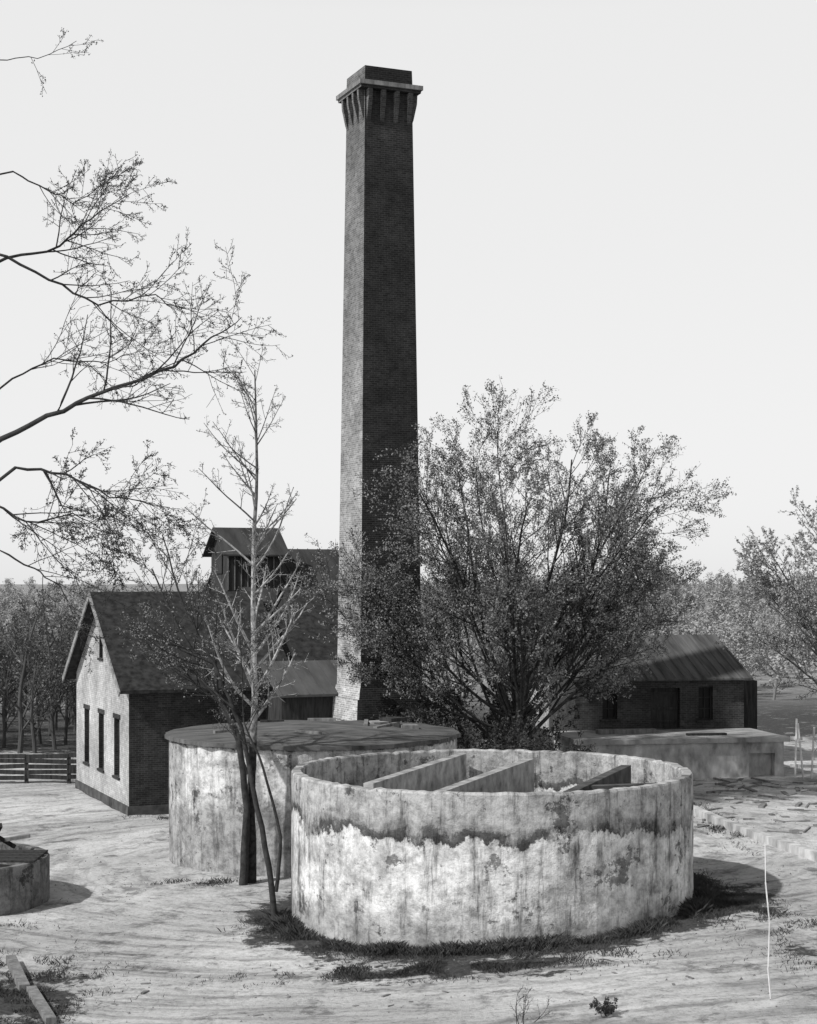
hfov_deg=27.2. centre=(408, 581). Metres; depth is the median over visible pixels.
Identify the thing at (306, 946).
stones
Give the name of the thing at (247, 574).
headhouse battens
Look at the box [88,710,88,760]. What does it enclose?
gable window frame
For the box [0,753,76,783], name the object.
board fence
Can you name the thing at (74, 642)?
rake board
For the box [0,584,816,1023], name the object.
ground
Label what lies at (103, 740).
gable window frame
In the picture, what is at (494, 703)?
shrub
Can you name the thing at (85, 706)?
gable lintel
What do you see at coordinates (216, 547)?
headhouse walls
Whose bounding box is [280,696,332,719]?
lean to front
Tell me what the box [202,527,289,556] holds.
headhouse roof
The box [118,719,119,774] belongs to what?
gable window frame
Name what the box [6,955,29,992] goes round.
timber edging
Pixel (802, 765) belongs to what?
picket fence
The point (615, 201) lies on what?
sky
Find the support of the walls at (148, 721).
on the foundation
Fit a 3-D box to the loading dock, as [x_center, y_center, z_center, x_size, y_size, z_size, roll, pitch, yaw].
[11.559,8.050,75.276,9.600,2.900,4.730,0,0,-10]
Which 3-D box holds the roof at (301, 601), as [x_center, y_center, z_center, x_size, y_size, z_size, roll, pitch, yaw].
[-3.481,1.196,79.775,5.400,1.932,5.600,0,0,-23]
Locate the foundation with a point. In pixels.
(110, 802)
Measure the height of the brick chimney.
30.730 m
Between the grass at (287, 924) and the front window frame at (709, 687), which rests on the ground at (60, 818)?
the grass at (287, 924)
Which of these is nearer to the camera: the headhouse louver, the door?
the door
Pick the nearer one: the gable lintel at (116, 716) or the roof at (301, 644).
the gable lintel at (116, 716)
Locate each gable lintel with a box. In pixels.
[83,704,89,709]
[98,708,104,714]
[113,713,119,719]
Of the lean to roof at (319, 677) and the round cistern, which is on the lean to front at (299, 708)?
the lean to roof at (319, 677)
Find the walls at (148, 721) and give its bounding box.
[77,618,272,805]
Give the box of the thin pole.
[764,842,771,999]
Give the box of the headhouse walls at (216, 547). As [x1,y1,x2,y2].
[211,539,279,590]
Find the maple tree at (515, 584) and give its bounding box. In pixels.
[289,376,736,747]
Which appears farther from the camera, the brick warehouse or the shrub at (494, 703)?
the brick warehouse
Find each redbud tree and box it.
[98,486,281,917]
[119,530,250,885]
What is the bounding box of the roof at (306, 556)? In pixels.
[205,549,338,603]
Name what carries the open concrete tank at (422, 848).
on the ground at (60, 818)
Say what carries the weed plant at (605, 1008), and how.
on the ground at (60, 818)
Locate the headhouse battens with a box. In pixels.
[228,556,280,589]
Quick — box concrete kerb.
[693,805,816,861]
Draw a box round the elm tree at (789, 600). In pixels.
[713,485,816,699]
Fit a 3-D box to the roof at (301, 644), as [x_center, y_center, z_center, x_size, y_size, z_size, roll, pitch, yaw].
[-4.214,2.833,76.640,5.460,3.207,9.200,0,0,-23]
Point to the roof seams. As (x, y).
(307, 566)
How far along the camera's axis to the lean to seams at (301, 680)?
70.20 m
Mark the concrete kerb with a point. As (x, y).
(794, 848)
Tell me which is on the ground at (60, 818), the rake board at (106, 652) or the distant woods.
the distant woods
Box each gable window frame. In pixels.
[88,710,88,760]
[103,714,103,767]
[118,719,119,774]
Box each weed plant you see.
[510,984,551,1023]
[589,996,617,1016]
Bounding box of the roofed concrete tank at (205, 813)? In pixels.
[165,716,460,876]
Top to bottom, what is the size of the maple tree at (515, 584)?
17.144 m
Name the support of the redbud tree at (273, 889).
on the ground at (60, 818)
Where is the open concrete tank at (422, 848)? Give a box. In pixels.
[291,749,692,949]
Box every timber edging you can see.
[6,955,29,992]
[26,985,56,1023]
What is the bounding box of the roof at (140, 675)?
[65,591,287,693]
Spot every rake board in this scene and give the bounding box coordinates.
[62,593,88,681]
[88,593,119,696]
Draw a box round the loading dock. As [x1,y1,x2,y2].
[550,728,789,778]
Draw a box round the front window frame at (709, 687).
[698,686,710,719]
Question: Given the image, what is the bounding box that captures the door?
[651,688,677,727]
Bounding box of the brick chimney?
[332,65,433,724]
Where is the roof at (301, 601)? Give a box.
[270,587,337,608]
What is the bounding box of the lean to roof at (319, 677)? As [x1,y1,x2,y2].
[258,660,337,697]
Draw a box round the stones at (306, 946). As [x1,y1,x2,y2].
[0,777,816,1021]
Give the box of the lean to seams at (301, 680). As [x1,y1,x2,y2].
[262,659,337,694]
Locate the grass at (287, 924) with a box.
[0,801,816,1023]
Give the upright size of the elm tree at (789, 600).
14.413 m
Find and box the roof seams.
[244,548,338,600]
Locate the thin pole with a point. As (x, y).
(769, 982)
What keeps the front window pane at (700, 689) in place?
in the brick warehouse
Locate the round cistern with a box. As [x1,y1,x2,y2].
[0,823,49,915]
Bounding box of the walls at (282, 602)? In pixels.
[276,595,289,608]
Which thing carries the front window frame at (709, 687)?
in the brick warehouse
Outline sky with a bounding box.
[0,0,816,583]
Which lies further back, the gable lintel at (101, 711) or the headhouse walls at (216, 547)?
the headhouse walls at (216, 547)
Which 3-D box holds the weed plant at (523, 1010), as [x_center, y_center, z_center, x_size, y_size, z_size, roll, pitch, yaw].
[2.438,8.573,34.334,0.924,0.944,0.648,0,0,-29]
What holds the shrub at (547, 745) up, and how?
on the ground at (60, 818)
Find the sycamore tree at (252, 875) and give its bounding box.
[182,319,314,883]
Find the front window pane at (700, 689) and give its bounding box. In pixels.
[699,688,708,717]
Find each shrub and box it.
[371,676,507,748]
[418,702,561,750]
[422,646,581,750]
[489,719,597,752]
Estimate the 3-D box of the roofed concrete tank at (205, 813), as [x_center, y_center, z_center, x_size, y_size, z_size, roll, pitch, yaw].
[-3.306,7.560,58.421,10.206,5.481,10.204,0,0,0]
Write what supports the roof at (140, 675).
on the walls at (148, 721)
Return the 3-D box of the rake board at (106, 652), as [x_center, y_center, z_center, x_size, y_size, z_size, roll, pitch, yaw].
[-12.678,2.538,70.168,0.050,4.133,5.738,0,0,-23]
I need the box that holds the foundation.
[75,779,168,814]
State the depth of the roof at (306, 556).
84.56 m
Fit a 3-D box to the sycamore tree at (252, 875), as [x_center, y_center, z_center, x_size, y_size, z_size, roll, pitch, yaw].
[-5.046,0.776,52.647,4.239,17.677,4.399,0,0,0]
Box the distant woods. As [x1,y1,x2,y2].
[0,567,816,752]
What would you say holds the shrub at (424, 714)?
on the ground at (60, 818)
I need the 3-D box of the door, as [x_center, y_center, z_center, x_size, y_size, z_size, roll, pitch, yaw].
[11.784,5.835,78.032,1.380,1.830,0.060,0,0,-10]
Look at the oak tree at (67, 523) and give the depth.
27.12 m
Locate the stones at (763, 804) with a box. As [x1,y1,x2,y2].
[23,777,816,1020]
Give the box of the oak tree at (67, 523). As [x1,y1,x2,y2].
[0,28,292,673]
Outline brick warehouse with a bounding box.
[526,634,756,750]
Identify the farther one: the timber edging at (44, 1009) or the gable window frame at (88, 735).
the gable window frame at (88, 735)
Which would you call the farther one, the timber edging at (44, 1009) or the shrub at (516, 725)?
the shrub at (516, 725)
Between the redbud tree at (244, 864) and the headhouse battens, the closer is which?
the redbud tree at (244, 864)
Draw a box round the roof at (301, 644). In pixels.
[266,609,337,660]
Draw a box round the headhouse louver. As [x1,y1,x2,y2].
[215,553,222,573]
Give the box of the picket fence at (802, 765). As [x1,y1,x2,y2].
[790,719,816,778]
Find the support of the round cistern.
on the ground at (60, 818)

